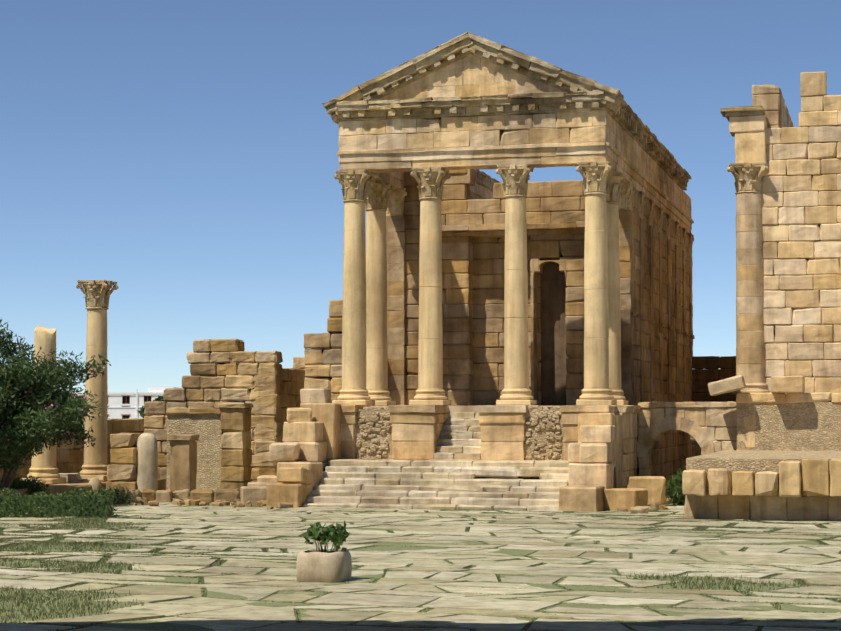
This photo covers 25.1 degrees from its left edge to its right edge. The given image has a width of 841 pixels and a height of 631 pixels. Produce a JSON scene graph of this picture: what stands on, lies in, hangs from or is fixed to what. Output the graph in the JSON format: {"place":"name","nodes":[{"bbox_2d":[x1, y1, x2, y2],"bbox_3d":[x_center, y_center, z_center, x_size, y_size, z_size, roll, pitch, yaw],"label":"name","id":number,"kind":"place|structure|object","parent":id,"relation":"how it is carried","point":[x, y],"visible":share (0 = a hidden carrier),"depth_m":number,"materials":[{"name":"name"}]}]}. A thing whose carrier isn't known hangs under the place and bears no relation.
{"place":"outdoors","nodes":[
{"label":"outdoors","id":0,"kind":"place"},
{"bbox_2d":[0,319,110,489],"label":"oleander","id":1,"kind":"object","parent":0,"point":[19,418],"depth_m":54.28,"materials":[{"name":"green plant"}]},
{"bbox_2d":[0,487,117,517],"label":"hedge","id":2,"kind":"object","parent":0,"point":[55,501],"depth_m":49.30,"materials":[{"name":"green plant"}]},
{"bbox_2d":[68,387,178,426],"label":"white building","id":3,"kind":"structure","parent":0,"point":[117,408],"depth_m":298.43,"materials":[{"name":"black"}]},
{"bbox_2d":[78,395,151,414],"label":"white building frames","id":4,"kind":"structure","parent":3,"relation":"attached to","point":[124,395],"depth_m":298.40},
{"bbox_2d":[80,396,150,418],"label":"window frames","id":5,"kind":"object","parent":3,"relation":"in","point":[126,400],"depth_m":298.78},
{"bbox_2d":[0,0,840,394],"label":"sky","id":6,"kind":"structure","parent":0,"point":[182,155],"materials":[{"name":"blue"}]},
{"label":"ground","id":7,"kind":"structure","parent":0,"visible":0},
{"bbox_2d":[0,473,49,494],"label":"shrub","id":8,"kind":"object","parent":7,"relation":"on","point":[18,483],"depth_m":55.58,"materials":[{"name":"green plant"}]},
{"bbox_2d":[59,473,87,482],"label":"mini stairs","id":9,"kind":"structure","parent":7,"relation":"on","point":[74,477],"depth_m":60.50,"materials":[{"name":"stone"}]},
{"bbox_2d":[69,403,83,431],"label":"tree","id":10,"kind":"object","parent":7,"relation":"on","point":[79,425],"depth_m":148.78,"materials":[{"name":"green plant"}]},
{"bbox_2d":[95,483,139,503],"bbox_3d":[-9.127,5.531,56.507,1.699,1.137,1.588,-1,-3,14],"label":"weed","id":11,"kind":"object","parent":7,"relation":"on","point":[122,497],"depth_m":56.28,"materials":[{"name":"green plant"}]},
{"bbox_2d":[137,395,163,417],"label":"shrubs","id":12,"kind":"object","parent":7,"relation":"on","point":[142,409],"depth_m":159.73,"materials":[{"name":"green plant"}]},
{"bbox_2d":[0,300,342,502],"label":"ruins","id":13,"kind":"object","parent":7,"relation":"on","point":[251,398],"depth_m":65.59,"materials":[{"name":"stone"}]},
{"bbox_2d":[27,325,59,477],"bbox_3d":[-11.844,2.706,59.599,1.032,4.812,1.034,-1,-3,14],"label":"column shaft","id":14,"kind":"object","parent":13,"relation":"on","point":[43,465],"depth_m":59.35,"materials":[{"name":"beige stone"}]},
{"bbox_2d":[22,477,66,483],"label":"column plinth","id":15,"kind":"structure","parent":13,"relation":"on","point":[60,480],"depth_m":58.99,"materials":[{"name":"beige stone"}]},
{"bbox_2d":[80,475,107,480],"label":"column plinth","id":16,"kind":"structure","parent":13,"relation":"on","point":[101,477],"depth_m":62.04,"materials":[{"name":"beige stone"}]},
{"bbox_2d":[80,309,107,474],"bbox_3d":[-10.751,2.536,62.726,1.032,5.476,1.034,-1,-3,14],"label":"column shaft","id":17,"kind":"object","parent":13,"relation":"on","point":[95,459],"depth_m":62.45,"materials":[{"name":"beige stone"}]},
{"bbox_2d":[76,280,118,309],"bbox_3d":[-10.748,-0.669,62.911,1.117,0.950,1.117,-1,-3,14],"label":"capital","id":18,"kind":"object","parent":17,"relation":"on","point":[97,293],"depth_m":62.57,"materials":[{"name":"beige stone"}]},
{"bbox_2d":[166,414,224,490],"bbox_3d":[-7.497,4.671,63.548,1.950,2.750,0.600,-1,-3,14],"label":"rubble wall panel","id":19,"kind":"object","parent":13,"relation":"part of","point":[206,428],"depth_m":63.18,"materials":[{"name":"beige stone"}]},
{"bbox_2d":[296,549,351,582],"bbox_3d":[-1.581,4.091,30.779,0.846,0.548,0.859,-1,-3,14],"label":"planter tub","id":20,"kind":"object","parent":7,"relation":"on","point":[323,566],"depth_m":30.40,"materials":[{"name":"beige stone"}]},
{"bbox_2d":[312,530,336,552],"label":"plant stems","id":21,"kind":"object","parent":20,"relation":"in","point":[325,551],"depth_m":30.79,"materials":[{"name":"plant"}]},
{"bbox_2d":[303,521,350,551],"bbox_3d":[-1.519,3.591,30.864,0.797,0.516,0.792,-1,-3,14],"label":"planter plant","id":22,"kind":"object","parent":20,"relation":"in","point":[322,533],"depth_m":30.72,"materials":[{"name":"green plant"}]},
{"bbox_2d":[0,502,840,630],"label":"forum slabs","id":23,"kind":"structure","parent":7,"relation":"on","point":[413,581],"depth_m":32.22,"materials":[{"name":"beige stone"}]},
{"bbox_2d":[124,496,674,513],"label":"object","id":24,"kind":"object","parent":23,"relation":"on","point":[283,505],"depth_m":55.02,"materials":[{"name":"stone"}]},
{"bbox_2d":[303,412,569,510],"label":"temple stairs","id":25,"kind":"structure","parent":23,"relation":"on","point":[425,484],"depth_m":55.11,"materials":[{"name":"beige stone"}]},
{"bbox_2d":[686,402,840,518],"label":"rubble","id":26,"kind":"object","parent":23,"relation":"on","point":[799,431],"depth_m":58.70,"materials":[{"name":"beige stone"}]},
{"bbox_2d":[0,503,840,630],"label":"forum underlay","id":27,"kind":"object","parent":7,"relation":"on","point":[151,625],"depth_m":29.34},
{"bbox_2d":[0,508,840,630],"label":"forum grass","id":28,"kind":"structure","parent":27,"relation":"on","point":[57,542],"depth_m":34.94,"materials":[{"name":"green plant"}]},
{"bbox_2d":[240,51,700,511],"bbox_3d":[3.893,-0.833,68.547,12.776,14.310,30.752,-1,-3,14],"label":"temple stonework","id":29,"kind":"object","parent":7,"relation":"on","point":[600,449],"depth_m":58.61,"materials":[{"name":"beige stone"}]},
{"bbox_2d":[332,400,374,404],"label":"column plinth","id":30,"kind":"structure","parent":29,"relation":"on","point":[356,402],"depth_m":59.80,"materials":[{"name":"beige stone"}]},
{"bbox_2d":[337,202,369,399],"bbox_3d":[-2.123,-0.460,60.488,1.062,6.326,1.062,-1,-3,14],"label":"column shaft","id":31,"kind":"object","parent":29,"relation":"on","point":[354,329],"depth_m":60.19,"materials":[{"name":"beige stone"}]},
{"bbox_2d":[334,169,374,202],"bbox_3d":[-2.108,-4.114,60.690,1.111,1.000,1.111,-1,-3,14],"label":"capital","id":32,"kind":"object","parent":31,"relation":"on","point":[355,184],"depth_m":60.34,"materials":[{"name":"beige stone"}]},
{"bbox_2d":[366,210,391,399],"bbox_3d":[-1.488,-0.329,63.007,1.062,6.327,1.063,-1,-3,14],"label":"column shaft","id":33,"kind":"object","parent":29,"relation":"on","point":[376,324],"depth_m":62.71,"materials":[{"name":"beige stone"}]},
{"bbox_2d":[365,179,395,210],"bbox_3d":[-1.473,-3.982,63.216,1.102,1.000,1.102,-1,-3,14],"label":"capital","id":34,"kind":"object","parent":33,"relation":"on","point":[379,192],"depth_m":62.86,"materials":[{"name":"beige stone"}]},
{"bbox_2d":[375,400,395,405],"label":"column plinth","id":35,"kind":"structure","parent":29,"relation":"on","point":[383,402],"depth_m":62.24,"materials":[{"name":"beige stone"}]},
{"bbox_2d":[409,400,450,405],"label":"column plinth","id":36,"kind":"structure","parent":29,"relation":"on","point":[431,402],"depth_m":59.19,"materials":[{"name":"beige stone"}]},
{"bbox_2d":[414,199,446,399],"bbox_3d":[0.313,-0.491,59.873,1.060,6.326,1.063,-1,-3,14],"label":"column shaft","id":37,"kind":"object","parent":29,"relation":"on","point":[430,363],"depth_m":59.57,"materials":[{"name":"beige stone"}]},
{"bbox_2d":[410,167,450,200],"bbox_3d":[0.321,-4.147,60.053,1.094,1.000,1.094,-1,-3,14],"label":"capital","id":38,"kind":"object","parent":37,"relation":"on","point":[431,181],"depth_m":59.71,"materials":[{"name":"beige stone"}]},
{"bbox_2d":[355,405,564,459],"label":"rubble wall","id":39,"kind":"structure","parent":29,"relation":"on","point":[542,441],"depth_m":56.75,"materials":[{"name":"beige stone"}]},
{"bbox_2d":[322,32,691,191],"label":"cornice","id":40,"kind":"structure","parent":29,"relation":"on","point":[358,103],"depth_m":59.48,"materials":[{"name":"beige stone"}]},
{"bbox_2d":[496,400,536,404],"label":"column plinth","id":41,"kind":"structure","parent":29,"relation":"on","point":[516,402],"depth_m":58.50,"materials":[{"name":"beige stone"}]},
{"bbox_2d":[500,197,533,399],"bbox_3d":[2.998,-0.527,59.194,1.061,6.328,1.062,-1,-3,14],"label":"column shaft","id":42,"kind":"object","parent":29,"relation":"on","point":[516,372],"depth_m":58.90,"materials":[{"name":"beige stone"}]},
{"bbox_2d":[495,164,533,197],"bbox_3d":[2.981,-4.181,59.383,1.087,1.000,1.087,-1,-3,14],"label":"capital","id":43,"kind":"object","parent":42,"relation":"on","point":[515,178],"depth_m":59.03,"materials":[{"name":"beige stone"}]},
{"bbox_2d":[386,169,694,405],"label":"temple wall","id":44,"kind":"structure","parent":29,"relation":"on","point":[656,312],"depth_m":64.90,"materials":[{"name":"stone"}]},
{"bbox_2d":[386,188,406,215],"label":"capital","id":45,"kind":"object","parent":44,"relation":"on","point":[396,201],"depth_m":65.25,"materials":[{"name":"beige stone"}]},
{"bbox_2d":[618,181,634,209],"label":"capital","id":46,"kind":"object","parent":44,"relation":"on","point":[624,203],"depth_m":63.33,"materials":[{"name":"beige stone"}]},
{"bbox_2d":[623,183,635,211],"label":"capital","id":47,"kind":"object","parent":44,"relation":"on","point":[630,200],"depth_m":63.50,"materials":[{"name":"beige stone"}]},
{"bbox_2d":[638,191,645,219],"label":"capital","id":48,"kind":"object","parent":44,"relation":"on","point":[641,198],"depth_m":66.05,"materials":[{"name":"beige stone"}]},
{"bbox_2d":[647,199,655,226],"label":"capital","id":49,"kind":"object","parent":44,"relation":"on","point":[652,209],"depth_m":68.70,"materials":[{"name":"beige stone"}]},
{"bbox_2d":[658,207,664,233],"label":"capital","id":50,"kind":"object","parent":44,"relation":"on","point":[661,213],"depth_m":71.28,"materials":[{"name":"beige stone"}]},
{"bbox_2d":[666,214,672,239],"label":"capital","id":51,"kind":"object","parent":44,"relation":"on","point":[669,217],"depth_m":73.91,"materials":[{"name":"beige stone"}]},
{"bbox_2d":[674,221,680,245],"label":"capital","id":52,"kind":"object","parent":44,"relation":"on","point":[677,228],"depth_m":76.52,"materials":[{"name":"beige stone"}]},
{"bbox_2d":[682,228,687,250],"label":"capital","id":53,"kind":"object","parent":44,"relation":"on","point":[685,233],"depth_m":79.17,"materials":[{"name":"beige stone"}]},
{"bbox_2d":[688,233,693,256],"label":"capital","id":54,"kind":"object","parent":44,"relation":"on","point":[691,237],"depth_m":81.59,"materials":[{"name":"beige stone"}]},
{"bbox_2d":[527,257,565,376],"bbox_3d":[4.424,0.480,64.305,1.800,5.400,1.004,-1,-3,14],"label":"frame","id":55,"kind":"object","parent":29,"relation":"on","point":[562,263],"depth_m":64.02,"materials":[{"name":"stone"}]},
{"bbox_2d":[537,262,568,405],"bbox_3d":[4.529,0.501,64.718,1.800,5.400,0.150,-1,-3,14],"label":"doorway","id":56,"kind":"structure","parent":29,"relation":"attached to","point":[554,357],"depth_m":64.63,"materials":[{"name":"stone"}]},
{"bbox_2d":[576,399,616,404],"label":"column plinth","id":57,"kind":"structure","parent":29,"relation":"on","point":[593,402],"depth_m":57.89,"materials":[{"name":"beige stone"}]},
{"bbox_2d":[579,195,613,399],"bbox_3d":[5.438,-0.559,58.578,1.060,6.328,1.060,-1,-3,14],"label":"column shaft","id":58,"kind":"object","parent":29,"relation":"on","point":[596,344],"depth_m":58.28,"materials":[{"name":"beige stone"}]},
{"bbox_2d":[576,161,615,195],"bbox_3d":[5.445,-4.213,58.783,1.102,1.000,1.102,-1,-3,14],"label":"capital","id":59,"kind":"object","parent":58,"relation":"on","point":[596,176],"depth_m":58.43,"materials":[{"name":"beige stone"}]},
{"bbox_2d":[606,204,625,399],"bbox_3d":[6.075,-0.427,61.096,1.060,6.326,1.058,-1,-3,14],"label":"column shaft","id":60,"kind":"object","parent":29,"relation":"on","point":[614,338],"depth_m":60.78,"materials":[{"name":"beige stone"}]},
{"bbox_2d":[606,172,626,204],"bbox_3d":[6.076,-4.083,61.271,1.107,1.000,1.107,-1,-3,14],"label":"capital","id":61,"kind":"object","parent":60,"relation":"on","point":[617,180],"depth_m":60.92,"materials":[{"name":"beige stone"}]},
{"bbox_2d":[617,400,628,404],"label":"column plinth","id":62,"kind":"structure","parent":29,"relation":"on","point":[622,402],"depth_m":60.30,"materials":[{"name":"beige stone"}]},
{"bbox_2d":[665,466,685,505],"bbox_3d":[8.325,5.038,56.061,2.744,1.759,2.476,-1,-3,14],"label":"bush","id":63,"kind":"object","parent":7,"relation":"on","point":[674,489],"depth_m":55.83,"materials":[{"name":"green plant"}]},
{"bbox_2d":[692,356,736,401],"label":"wall","id":64,"kind":"structure","parent":7,"relation":"on","point":[706,370],"depth_m":81.42,"materials":[{"name":"stone"}]},
{"bbox_2d":[636,72,840,520],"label":"stone block wall","id":65,"kind":"structure","parent":7,"relation":"on","point":[801,215],"depth_m":63.13,"materials":[{"name":"beige stone"}]},
{"bbox_2d":[720,105,765,120],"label":"cornice","id":66,"kind":"structure","parent":65,"relation":"on","point":[727,113],"depth_m":63.69,"materials":[{"name":"beige stone"}]},
{"bbox_2d":[731,193,769,393],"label":"engaged column","id":67,"kind":"structure","parent":65,"relation":"on","point":[750,356],"depth_m":63.41,"materials":[{"name":"stone"}]},
{"bbox_2d":[727,162,767,193],"bbox_3d":[11.101,-4.595,63.965,1.379,1.000,1.343,-1,-3,14],"label":"capital","id":68,"kind":"object","parent":67,"relation":"on","point":[748,177],"depth_m":63.53,"materials":[{"name":"beige stone"}]}
]}

